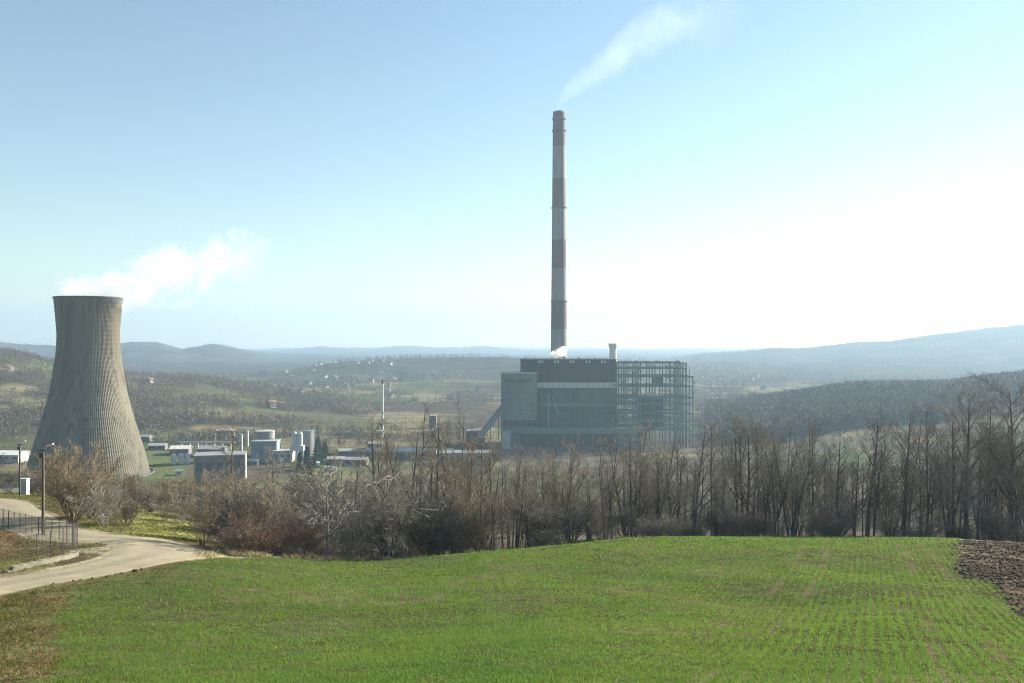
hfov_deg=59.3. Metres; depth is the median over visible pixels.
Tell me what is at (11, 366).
house
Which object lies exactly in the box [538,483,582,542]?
bare tree
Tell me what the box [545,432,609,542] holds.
bare tree
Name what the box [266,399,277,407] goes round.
house
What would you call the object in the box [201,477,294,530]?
shrub
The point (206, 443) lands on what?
pipe bridge
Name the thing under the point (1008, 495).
bare tree
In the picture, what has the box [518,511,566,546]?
shrub
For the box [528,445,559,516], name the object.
bare tree
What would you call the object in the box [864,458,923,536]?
bare tree
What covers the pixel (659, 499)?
bare tree
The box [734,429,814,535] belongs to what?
bare tree
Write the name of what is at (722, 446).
bare tree
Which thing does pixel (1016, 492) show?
bare tree
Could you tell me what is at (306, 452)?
conifer tree
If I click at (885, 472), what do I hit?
bare tree
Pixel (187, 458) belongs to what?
storage tank
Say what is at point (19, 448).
lamp post
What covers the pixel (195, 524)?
shrub
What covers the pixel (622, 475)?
bare tree
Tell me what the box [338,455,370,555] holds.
bare tree
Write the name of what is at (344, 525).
shrub
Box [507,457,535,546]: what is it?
bare tree
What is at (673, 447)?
bare tree
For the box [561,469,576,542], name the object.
bare tree
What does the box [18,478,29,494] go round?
utility cabinet
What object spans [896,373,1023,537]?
bare tree
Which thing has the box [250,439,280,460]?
industrial hall
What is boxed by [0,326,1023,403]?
valley woodland
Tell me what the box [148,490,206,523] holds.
shrub
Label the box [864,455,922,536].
bare tree
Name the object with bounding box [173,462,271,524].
shrub
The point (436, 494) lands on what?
bare tree
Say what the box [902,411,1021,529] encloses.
bare tree
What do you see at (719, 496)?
bare tree
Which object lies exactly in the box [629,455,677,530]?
bare tree
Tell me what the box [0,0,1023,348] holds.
sky
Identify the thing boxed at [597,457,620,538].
bare tree
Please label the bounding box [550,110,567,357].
chimney
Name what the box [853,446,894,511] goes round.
bare tree
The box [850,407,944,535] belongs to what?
bare tree
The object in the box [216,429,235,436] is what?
shed
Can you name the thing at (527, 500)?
bare tree
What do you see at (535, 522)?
shrub
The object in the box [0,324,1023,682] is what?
ground
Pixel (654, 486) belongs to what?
bare tree
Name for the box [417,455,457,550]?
bare tree
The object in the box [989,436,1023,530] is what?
bare tree
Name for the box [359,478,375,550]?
bare tree
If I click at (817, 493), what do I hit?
bare tree
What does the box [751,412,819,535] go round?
bare tree
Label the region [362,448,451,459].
industrial hall
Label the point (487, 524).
shrub
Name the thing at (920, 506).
bare tree
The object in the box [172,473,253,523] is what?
shrub
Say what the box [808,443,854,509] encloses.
bare tree
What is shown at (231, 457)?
bare tree
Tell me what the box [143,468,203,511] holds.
shrub
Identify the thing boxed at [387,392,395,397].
house
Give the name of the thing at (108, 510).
shrub
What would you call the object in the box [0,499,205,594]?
road
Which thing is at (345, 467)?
bare tree
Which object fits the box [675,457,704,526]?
bare tree
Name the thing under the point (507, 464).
bare tree
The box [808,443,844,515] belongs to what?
bare tree
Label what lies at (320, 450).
conifer tree
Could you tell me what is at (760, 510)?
bare tree
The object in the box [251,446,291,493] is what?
bare tree
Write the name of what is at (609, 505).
bare tree
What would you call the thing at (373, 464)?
bare tree
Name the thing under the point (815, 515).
bare tree
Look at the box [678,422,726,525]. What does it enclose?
bare tree
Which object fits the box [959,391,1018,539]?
bare tree
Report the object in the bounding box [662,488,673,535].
bare tree
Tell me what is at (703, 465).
bare tree
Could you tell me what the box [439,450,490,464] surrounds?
industrial hall
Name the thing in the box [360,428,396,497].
bare tree
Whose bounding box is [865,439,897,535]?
bare tree
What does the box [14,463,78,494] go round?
shrub
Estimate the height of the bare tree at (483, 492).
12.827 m
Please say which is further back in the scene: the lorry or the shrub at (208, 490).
the lorry
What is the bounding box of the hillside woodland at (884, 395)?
[691,369,1023,442]
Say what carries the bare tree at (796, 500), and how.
on the ground at (958, 356)
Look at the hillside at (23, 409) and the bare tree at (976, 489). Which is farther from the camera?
the hillside at (23, 409)
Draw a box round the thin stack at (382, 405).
[380,380,383,436]
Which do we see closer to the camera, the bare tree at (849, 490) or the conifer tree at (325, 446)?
the bare tree at (849, 490)
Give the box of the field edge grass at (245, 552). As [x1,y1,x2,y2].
[191,533,979,560]
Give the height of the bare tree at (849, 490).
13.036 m
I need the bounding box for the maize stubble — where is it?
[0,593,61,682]
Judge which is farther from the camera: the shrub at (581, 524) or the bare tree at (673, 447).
the bare tree at (673, 447)
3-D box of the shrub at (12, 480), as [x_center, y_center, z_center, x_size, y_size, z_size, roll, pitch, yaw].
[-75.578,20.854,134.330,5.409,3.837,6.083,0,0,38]
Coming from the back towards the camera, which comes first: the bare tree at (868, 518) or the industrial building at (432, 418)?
the industrial building at (432, 418)
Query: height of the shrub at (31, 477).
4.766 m
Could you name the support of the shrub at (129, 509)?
on the ground at (958, 356)
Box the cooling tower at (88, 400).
[21,296,154,483]
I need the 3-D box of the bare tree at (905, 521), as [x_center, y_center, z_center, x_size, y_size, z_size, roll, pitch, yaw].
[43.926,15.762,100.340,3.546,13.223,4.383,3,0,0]
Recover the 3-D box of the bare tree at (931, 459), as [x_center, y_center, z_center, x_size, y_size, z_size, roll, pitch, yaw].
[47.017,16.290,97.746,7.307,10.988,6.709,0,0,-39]
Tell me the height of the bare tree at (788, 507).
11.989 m
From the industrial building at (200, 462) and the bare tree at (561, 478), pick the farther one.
the industrial building at (200, 462)
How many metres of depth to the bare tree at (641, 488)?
94.51 m
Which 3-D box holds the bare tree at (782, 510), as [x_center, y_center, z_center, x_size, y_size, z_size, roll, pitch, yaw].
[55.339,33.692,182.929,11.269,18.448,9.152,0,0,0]
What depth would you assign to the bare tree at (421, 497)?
95.94 m
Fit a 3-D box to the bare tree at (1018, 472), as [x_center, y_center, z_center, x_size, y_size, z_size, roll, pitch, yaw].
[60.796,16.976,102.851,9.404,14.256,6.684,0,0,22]
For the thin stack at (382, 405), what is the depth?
899.42 m
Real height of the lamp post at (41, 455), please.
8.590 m
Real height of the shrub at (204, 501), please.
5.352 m
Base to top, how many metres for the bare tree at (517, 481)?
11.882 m
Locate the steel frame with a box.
[616,360,692,447]
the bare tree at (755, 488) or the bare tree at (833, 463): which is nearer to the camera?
the bare tree at (755, 488)
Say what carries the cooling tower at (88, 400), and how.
on the ground at (958, 356)
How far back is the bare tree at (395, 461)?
129.19 m
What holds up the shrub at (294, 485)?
on the ground at (958, 356)
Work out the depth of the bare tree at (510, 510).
100.88 m
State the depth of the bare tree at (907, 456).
99.16 m
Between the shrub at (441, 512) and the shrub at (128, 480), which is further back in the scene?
the shrub at (128, 480)
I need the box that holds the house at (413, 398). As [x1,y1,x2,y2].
[411,395,417,400]
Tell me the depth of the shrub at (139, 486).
133.03 m
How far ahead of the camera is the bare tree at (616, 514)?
138.58 m
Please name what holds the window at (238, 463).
in the industrial building at (200, 462)
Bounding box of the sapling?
[984,497,989,547]
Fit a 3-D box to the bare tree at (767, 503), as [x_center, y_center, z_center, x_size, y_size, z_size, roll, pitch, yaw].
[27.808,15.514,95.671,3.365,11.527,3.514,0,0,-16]
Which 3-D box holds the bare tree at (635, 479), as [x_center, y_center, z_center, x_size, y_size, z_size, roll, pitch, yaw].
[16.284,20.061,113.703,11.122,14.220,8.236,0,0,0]
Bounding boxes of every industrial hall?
[0,450,30,462]
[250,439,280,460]
[273,449,294,461]
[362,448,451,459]
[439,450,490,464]
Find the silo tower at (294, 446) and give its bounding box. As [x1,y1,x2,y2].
[290,432,304,461]
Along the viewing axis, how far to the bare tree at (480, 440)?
103.80 m
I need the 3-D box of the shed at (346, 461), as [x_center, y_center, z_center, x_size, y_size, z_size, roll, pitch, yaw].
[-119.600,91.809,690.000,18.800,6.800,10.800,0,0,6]
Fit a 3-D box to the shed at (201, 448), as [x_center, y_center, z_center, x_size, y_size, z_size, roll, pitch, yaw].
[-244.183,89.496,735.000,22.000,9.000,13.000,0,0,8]
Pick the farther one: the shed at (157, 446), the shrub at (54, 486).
the shed at (157, 446)
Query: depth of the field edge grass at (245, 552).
77.94 m
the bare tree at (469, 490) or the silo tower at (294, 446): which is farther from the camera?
the silo tower at (294, 446)
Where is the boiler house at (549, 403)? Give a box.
[501,357,642,449]
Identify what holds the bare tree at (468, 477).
on the ground at (958, 356)
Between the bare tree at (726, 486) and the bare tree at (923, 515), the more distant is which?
the bare tree at (726, 486)
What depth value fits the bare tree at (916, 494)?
109.30 m
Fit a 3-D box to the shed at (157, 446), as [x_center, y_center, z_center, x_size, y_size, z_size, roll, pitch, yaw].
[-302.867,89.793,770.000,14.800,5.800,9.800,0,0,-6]
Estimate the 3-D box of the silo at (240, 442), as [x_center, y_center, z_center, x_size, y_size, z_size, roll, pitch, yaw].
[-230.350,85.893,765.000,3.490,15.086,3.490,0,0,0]
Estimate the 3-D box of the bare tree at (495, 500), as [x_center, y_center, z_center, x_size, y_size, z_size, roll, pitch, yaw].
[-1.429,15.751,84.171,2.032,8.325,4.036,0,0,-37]
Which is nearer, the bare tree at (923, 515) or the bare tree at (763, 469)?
the bare tree at (923, 515)
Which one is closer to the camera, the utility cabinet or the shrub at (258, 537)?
the shrub at (258, 537)
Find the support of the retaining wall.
on the ground at (958, 356)
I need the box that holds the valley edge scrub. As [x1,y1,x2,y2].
[0,410,1022,538]
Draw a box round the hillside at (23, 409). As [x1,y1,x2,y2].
[0,348,410,447]
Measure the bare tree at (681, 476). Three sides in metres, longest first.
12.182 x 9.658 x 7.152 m
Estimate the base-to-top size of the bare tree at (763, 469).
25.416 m
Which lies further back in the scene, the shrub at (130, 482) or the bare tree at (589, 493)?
the shrub at (130, 482)
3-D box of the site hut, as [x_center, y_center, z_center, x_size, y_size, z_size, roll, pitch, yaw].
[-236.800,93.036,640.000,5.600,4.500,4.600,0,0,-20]
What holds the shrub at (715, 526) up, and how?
on the ground at (958, 356)
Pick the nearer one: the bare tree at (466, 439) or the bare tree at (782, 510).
the bare tree at (466, 439)
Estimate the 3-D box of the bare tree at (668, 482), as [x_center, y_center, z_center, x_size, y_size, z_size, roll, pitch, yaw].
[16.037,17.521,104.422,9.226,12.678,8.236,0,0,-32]
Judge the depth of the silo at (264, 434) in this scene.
735.69 m
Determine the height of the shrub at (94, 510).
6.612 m
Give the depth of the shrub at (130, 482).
150.89 m
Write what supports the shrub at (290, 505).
on the ground at (958, 356)
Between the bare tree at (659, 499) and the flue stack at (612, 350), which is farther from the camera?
the flue stack at (612, 350)
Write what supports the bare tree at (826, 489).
on the ground at (958, 356)
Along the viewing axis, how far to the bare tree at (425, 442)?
110.76 m
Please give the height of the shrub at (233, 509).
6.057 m
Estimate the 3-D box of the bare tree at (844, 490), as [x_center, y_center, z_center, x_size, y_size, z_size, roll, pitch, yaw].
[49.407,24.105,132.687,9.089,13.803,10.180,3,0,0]
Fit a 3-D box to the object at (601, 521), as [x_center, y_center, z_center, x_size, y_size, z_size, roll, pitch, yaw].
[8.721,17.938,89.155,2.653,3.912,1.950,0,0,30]
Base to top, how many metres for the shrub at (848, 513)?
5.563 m
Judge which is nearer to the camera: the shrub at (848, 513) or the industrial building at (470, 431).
the shrub at (848, 513)
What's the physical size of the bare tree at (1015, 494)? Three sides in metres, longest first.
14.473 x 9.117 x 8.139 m
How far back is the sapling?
72.87 m
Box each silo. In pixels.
[239,434,242,450]
[245,430,248,445]
[255,430,274,438]
[298,429,315,456]
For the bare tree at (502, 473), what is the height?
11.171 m
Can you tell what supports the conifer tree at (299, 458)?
on the ground at (958, 356)
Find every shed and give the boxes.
[140,434,154,441]
[147,443,167,449]
[169,445,191,454]
[197,445,228,451]
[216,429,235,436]
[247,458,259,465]
[327,456,344,463]
[338,448,358,456]
[342,457,368,465]
[368,441,381,447]
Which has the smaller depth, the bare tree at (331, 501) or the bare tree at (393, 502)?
the bare tree at (331, 501)
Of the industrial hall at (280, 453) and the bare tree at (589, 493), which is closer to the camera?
the bare tree at (589, 493)
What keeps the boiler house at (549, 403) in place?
on the ground at (958, 356)
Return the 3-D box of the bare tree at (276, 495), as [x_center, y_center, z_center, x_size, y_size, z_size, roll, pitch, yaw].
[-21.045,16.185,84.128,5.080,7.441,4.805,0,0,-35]
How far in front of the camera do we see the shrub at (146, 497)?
109.70 m
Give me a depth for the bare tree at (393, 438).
115.91 m
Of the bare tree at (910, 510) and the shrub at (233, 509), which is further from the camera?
the bare tree at (910, 510)
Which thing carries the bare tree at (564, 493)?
on the ground at (958, 356)
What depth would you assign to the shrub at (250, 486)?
133.83 m
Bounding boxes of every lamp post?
[17,440,25,494]
[37,443,53,533]
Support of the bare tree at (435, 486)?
on the ground at (958, 356)
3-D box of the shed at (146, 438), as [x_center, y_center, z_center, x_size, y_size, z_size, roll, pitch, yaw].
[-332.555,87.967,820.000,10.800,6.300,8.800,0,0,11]
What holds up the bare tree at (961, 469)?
on the ground at (958, 356)
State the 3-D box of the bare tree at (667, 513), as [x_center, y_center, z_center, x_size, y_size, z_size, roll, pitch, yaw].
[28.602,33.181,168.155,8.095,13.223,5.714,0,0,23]
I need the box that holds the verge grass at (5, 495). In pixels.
[0,491,260,682]
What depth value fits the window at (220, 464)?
600.29 m
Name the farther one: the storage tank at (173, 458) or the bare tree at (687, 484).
the storage tank at (173, 458)
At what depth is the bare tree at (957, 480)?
199.86 m
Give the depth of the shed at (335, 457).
696.14 m
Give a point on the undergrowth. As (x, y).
(674, 528)
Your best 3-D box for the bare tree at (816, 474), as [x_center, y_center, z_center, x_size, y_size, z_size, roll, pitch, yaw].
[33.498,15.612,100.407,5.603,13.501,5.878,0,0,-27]
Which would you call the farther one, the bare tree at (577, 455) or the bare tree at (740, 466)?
the bare tree at (577, 455)
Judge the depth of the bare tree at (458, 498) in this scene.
85.44 m
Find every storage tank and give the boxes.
[171,454,175,464]
[178,453,183,463]
[185,453,189,463]
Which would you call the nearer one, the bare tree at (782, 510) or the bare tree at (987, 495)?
the bare tree at (987, 495)
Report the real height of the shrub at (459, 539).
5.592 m
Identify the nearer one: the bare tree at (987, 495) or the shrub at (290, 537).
the shrub at (290, 537)
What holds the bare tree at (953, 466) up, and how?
on the ground at (958, 356)
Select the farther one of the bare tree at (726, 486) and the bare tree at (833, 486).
the bare tree at (726, 486)
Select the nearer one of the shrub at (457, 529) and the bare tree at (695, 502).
the shrub at (457, 529)
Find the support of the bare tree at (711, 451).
on the ground at (958, 356)
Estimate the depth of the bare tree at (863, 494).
104.21 m
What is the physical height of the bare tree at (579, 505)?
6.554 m
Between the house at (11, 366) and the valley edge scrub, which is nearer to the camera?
the valley edge scrub
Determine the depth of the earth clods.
61.24 m
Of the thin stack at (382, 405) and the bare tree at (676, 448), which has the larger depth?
the thin stack at (382, 405)
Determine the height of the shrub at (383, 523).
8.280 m
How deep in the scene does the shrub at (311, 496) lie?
104.39 m
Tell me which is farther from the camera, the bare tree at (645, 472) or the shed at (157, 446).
the shed at (157, 446)
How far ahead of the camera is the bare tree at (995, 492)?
106.65 m
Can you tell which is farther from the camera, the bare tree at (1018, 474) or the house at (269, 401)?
the house at (269, 401)
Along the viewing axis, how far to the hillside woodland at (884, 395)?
930.96 m
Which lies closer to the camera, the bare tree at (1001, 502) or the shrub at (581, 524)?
the shrub at (581, 524)
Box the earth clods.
[947,539,1023,619]
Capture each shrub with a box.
[0,468,27,491]
[8,465,52,493]
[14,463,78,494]
[45,477,66,494]
[58,457,135,518]
[64,474,135,526]
[100,490,146,525]
[106,473,143,500]
[109,473,140,500]
[121,476,162,500]
[132,478,174,511]
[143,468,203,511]
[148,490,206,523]
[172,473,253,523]
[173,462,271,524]
[173,476,235,515]
[174,487,225,545]
[175,485,280,541]
[192,487,257,531]
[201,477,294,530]
[206,475,267,502]
[212,501,290,553]
[222,489,281,527]
[231,503,322,554]
[240,482,329,542]
[241,474,364,552]
[247,469,336,517]
[267,498,331,553]
[300,475,431,556]
[320,493,394,556]
[321,483,369,541]
[349,470,440,557]
[384,477,467,555]
[398,503,475,554]
[428,510,486,553]
[435,488,520,550]
[501,493,570,545]
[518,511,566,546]
[540,498,600,541]
[601,497,646,536]
[703,502,745,535]
[705,498,770,536]
[807,492,874,535]
[969,499,1023,540]
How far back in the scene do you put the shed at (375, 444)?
796.29 m
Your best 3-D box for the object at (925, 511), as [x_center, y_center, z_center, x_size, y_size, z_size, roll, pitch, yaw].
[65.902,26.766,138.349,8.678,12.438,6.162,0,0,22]
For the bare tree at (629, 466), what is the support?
on the ground at (958, 356)
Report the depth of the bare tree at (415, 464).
91.44 m
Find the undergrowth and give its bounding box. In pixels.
[104,484,1023,556]
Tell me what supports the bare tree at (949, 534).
on the ground at (958, 356)
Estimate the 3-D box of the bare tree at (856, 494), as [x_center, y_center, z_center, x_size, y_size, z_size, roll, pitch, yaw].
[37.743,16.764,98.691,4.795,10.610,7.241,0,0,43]
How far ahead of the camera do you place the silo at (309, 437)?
736.83 m
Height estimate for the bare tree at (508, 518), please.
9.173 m
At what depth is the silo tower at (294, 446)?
706.08 m
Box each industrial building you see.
[193,451,246,483]
[429,415,436,427]
[467,429,484,443]
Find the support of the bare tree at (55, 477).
on the ground at (958, 356)
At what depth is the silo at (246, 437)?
798.68 m
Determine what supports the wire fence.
on the ground at (958, 356)
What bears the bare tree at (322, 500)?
on the ground at (958, 356)
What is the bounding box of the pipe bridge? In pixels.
[179,442,231,450]
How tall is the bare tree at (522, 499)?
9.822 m
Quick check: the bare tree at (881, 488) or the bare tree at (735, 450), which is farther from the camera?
the bare tree at (735, 450)
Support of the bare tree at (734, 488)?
on the ground at (958, 356)
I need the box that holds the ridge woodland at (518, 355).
[3,322,1023,361]
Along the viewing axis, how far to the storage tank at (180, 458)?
690.84 m
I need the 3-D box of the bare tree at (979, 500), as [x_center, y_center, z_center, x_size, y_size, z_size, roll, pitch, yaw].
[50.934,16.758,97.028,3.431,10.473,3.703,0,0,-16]
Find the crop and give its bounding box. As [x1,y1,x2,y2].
[23,536,1023,682]
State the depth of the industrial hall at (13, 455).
692.14 m
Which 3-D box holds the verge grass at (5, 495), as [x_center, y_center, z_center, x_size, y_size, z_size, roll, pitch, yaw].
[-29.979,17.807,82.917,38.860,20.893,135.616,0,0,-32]
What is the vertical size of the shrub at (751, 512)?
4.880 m
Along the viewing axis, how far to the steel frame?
818.42 m
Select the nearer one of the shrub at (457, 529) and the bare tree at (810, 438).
the shrub at (457, 529)
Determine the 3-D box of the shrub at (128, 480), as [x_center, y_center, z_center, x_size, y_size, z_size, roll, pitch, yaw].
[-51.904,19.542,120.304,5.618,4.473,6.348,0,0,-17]
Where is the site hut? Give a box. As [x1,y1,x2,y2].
[175,469,182,474]
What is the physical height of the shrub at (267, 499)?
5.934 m
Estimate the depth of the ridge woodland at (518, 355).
4621.60 m
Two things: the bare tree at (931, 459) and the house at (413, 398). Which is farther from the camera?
the house at (413, 398)
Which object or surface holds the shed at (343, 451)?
on the ground at (958, 356)
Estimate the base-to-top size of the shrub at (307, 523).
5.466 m
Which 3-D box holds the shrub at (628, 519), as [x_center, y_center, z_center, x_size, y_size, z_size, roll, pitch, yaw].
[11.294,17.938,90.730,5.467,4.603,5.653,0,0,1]
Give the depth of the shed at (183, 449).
739.65 m
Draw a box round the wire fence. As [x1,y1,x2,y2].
[0,508,77,562]
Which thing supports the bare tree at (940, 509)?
on the ground at (958, 356)
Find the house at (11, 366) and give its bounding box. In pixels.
[4,364,13,370]
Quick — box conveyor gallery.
[473,405,500,447]
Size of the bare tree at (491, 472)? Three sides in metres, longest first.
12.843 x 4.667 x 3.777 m
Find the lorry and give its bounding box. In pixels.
[324,466,336,470]
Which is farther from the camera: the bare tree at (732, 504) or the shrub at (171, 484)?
the shrub at (171, 484)
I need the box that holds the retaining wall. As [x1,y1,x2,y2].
[4,552,78,572]
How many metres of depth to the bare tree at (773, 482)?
94.66 m
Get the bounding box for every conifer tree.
[295,452,303,470]
[303,446,312,467]
[311,436,325,465]
[322,441,329,457]
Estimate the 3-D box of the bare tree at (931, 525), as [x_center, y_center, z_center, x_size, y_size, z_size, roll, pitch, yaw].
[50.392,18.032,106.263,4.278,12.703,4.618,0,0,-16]
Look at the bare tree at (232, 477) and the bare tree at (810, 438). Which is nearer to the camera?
the bare tree at (232, 477)
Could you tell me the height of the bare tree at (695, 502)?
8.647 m
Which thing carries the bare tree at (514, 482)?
on the ground at (958, 356)
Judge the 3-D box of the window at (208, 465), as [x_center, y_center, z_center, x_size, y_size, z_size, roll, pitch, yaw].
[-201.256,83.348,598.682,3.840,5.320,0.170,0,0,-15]
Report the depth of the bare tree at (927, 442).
104.05 m
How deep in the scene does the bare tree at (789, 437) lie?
127.66 m
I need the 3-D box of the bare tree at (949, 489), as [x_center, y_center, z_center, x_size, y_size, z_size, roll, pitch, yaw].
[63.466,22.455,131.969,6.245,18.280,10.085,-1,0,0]
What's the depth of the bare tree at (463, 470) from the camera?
115.85 m
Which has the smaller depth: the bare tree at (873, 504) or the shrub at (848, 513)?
the shrub at (848, 513)
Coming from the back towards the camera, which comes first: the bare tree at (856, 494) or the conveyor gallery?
the conveyor gallery
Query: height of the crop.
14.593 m
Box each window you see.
[196,463,201,470]
[206,463,211,470]
[217,462,222,470]
[237,462,242,469]
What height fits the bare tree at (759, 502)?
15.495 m
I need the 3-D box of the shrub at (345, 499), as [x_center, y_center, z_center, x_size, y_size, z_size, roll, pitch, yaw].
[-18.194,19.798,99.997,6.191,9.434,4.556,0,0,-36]
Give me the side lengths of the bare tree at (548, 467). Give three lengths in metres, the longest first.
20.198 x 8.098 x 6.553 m
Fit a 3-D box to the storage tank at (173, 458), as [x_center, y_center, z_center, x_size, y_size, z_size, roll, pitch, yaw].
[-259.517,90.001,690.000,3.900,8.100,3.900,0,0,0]
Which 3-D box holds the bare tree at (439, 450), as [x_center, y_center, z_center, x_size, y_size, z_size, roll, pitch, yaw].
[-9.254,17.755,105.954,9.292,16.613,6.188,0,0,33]
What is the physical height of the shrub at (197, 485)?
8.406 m
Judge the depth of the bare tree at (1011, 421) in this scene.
106.76 m
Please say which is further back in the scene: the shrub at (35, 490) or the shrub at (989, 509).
the shrub at (35, 490)
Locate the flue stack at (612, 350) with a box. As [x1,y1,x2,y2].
[608,343,617,360]
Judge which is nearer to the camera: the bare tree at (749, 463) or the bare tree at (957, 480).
the bare tree at (749, 463)
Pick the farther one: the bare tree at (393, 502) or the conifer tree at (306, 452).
the conifer tree at (306, 452)
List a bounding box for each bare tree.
[27,434,132,522]
[205,421,240,482]
[216,472,249,529]
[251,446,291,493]
[262,477,304,552]
[272,445,437,558]
[313,482,330,536]
[332,456,359,494]
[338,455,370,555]
[346,405,415,555]
[348,398,450,554]
[351,434,420,527]
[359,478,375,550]
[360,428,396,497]
[366,433,398,499]
[382,484,404,526]
[387,420,430,554]
[405,464,429,551]
[409,423,466,552]
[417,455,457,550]
[422,458,446,509]
[424,395,492,553]
[425,424,507,551]
[430,485,440,513]
[432,481,470,553]
[441,450,469,545]
[447,450,507,519]
[458,434,507,543]
[472,430,508,548]
[473,464,490,545]
[479,457,513,546]
[484,467,508,550]
[494,449,515,547]
[498,444,537,545]
[501,469,522,545]
[501,489,517,547]
[503,462,553,547]
[505,448,558,547]
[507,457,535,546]
[509,461,559,546]
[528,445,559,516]
[536,445,591,543]
[536,447,559,509]
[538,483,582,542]
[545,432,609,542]
[554,465,586,542]
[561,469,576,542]
[568,477,606,540]
[574,469,614,538]
[589,421,640,538]
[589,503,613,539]
[591,429,654,536]
[593,416,661,523]
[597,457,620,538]
[598,444,681,530]
[598,475,619,538]
[612,497,620,533]
[616,438,675,534]
[619,420,693,533]
[619,458,672,536]
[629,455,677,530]
[630,440,693,535]
[636,451,681,535]
[639,450,667,518]
[647,450,732,522]
[649,501,683,523]
[662,436,686,515]
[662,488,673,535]
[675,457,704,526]
[675,466,692,535]
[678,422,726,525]
[678,461,702,532]
[681,438,730,528]
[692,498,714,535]
[697,417,727,535]
[701,433,730,511]
[705,446,746,535]
[711,408,759,534]
[712,415,790,534]
[715,417,786,534]
[718,462,733,507]
[724,458,744,511]
[726,485,756,532]
[732,431,790,514]
[734,417,783,512]
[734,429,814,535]
[737,453,764,535]
[744,458,788,520]
[750,407,818,534]
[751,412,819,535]
[752,436,788,534]
[760,453,786,536]
[762,466,800,535]
[774,441,830,535]
[781,441,824,535]
[786,434,839,535]
[787,422,837,535]
[789,415,834,532]
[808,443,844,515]
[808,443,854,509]
[809,464,843,535]
[810,504,832,535]
[817,448,862,535]
[818,424,874,526]
[823,446,878,536]
[826,461,883,523]
[834,457,860,534]
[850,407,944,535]
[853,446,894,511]
[855,456,873,535]
[859,431,909,535]
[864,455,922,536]
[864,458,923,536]
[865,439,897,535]
[865,480,881,523]
[870,449,958,535]
[880,399,919,535]
[886,416,956,535]
[888,424,927,536]
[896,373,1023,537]
[898,446,932,536]
[901,466,969,527]
[902,402,952,529]
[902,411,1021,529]
[909,443,963,536]
[913,440,956,529]
[916,425,985,537]
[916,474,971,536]
[921,446,1003,520]
[923,443,960,528]
[931,439,958,534]
[934,438,976,536]
[941,456,993,538]
[955,422,1021,539]
[955,425,1023,538]
[955,438,991,534]
[958,367,1023,541]
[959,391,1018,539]
[963,448,1000,539]
[969,427,1012,539]
[977,458,1021,517]
[988,418,1023,541]
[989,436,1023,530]
[991,447,1023,524]
[999,425,1023,515]
[1004,439,1023,520]
[1007,439,1023,506]
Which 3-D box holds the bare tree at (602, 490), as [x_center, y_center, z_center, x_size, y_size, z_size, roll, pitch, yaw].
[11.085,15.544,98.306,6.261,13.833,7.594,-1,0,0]
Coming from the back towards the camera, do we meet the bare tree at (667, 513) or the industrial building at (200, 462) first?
the industrial building at (200, 462)
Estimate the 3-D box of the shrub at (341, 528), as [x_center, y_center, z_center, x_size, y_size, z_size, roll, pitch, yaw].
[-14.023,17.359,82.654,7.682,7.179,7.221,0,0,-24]
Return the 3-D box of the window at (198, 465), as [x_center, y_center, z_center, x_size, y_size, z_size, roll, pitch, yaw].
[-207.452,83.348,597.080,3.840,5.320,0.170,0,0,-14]
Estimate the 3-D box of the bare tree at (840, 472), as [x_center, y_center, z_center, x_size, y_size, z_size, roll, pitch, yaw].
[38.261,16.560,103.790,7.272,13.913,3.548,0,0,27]
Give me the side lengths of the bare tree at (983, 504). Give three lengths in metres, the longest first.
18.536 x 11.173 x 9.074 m

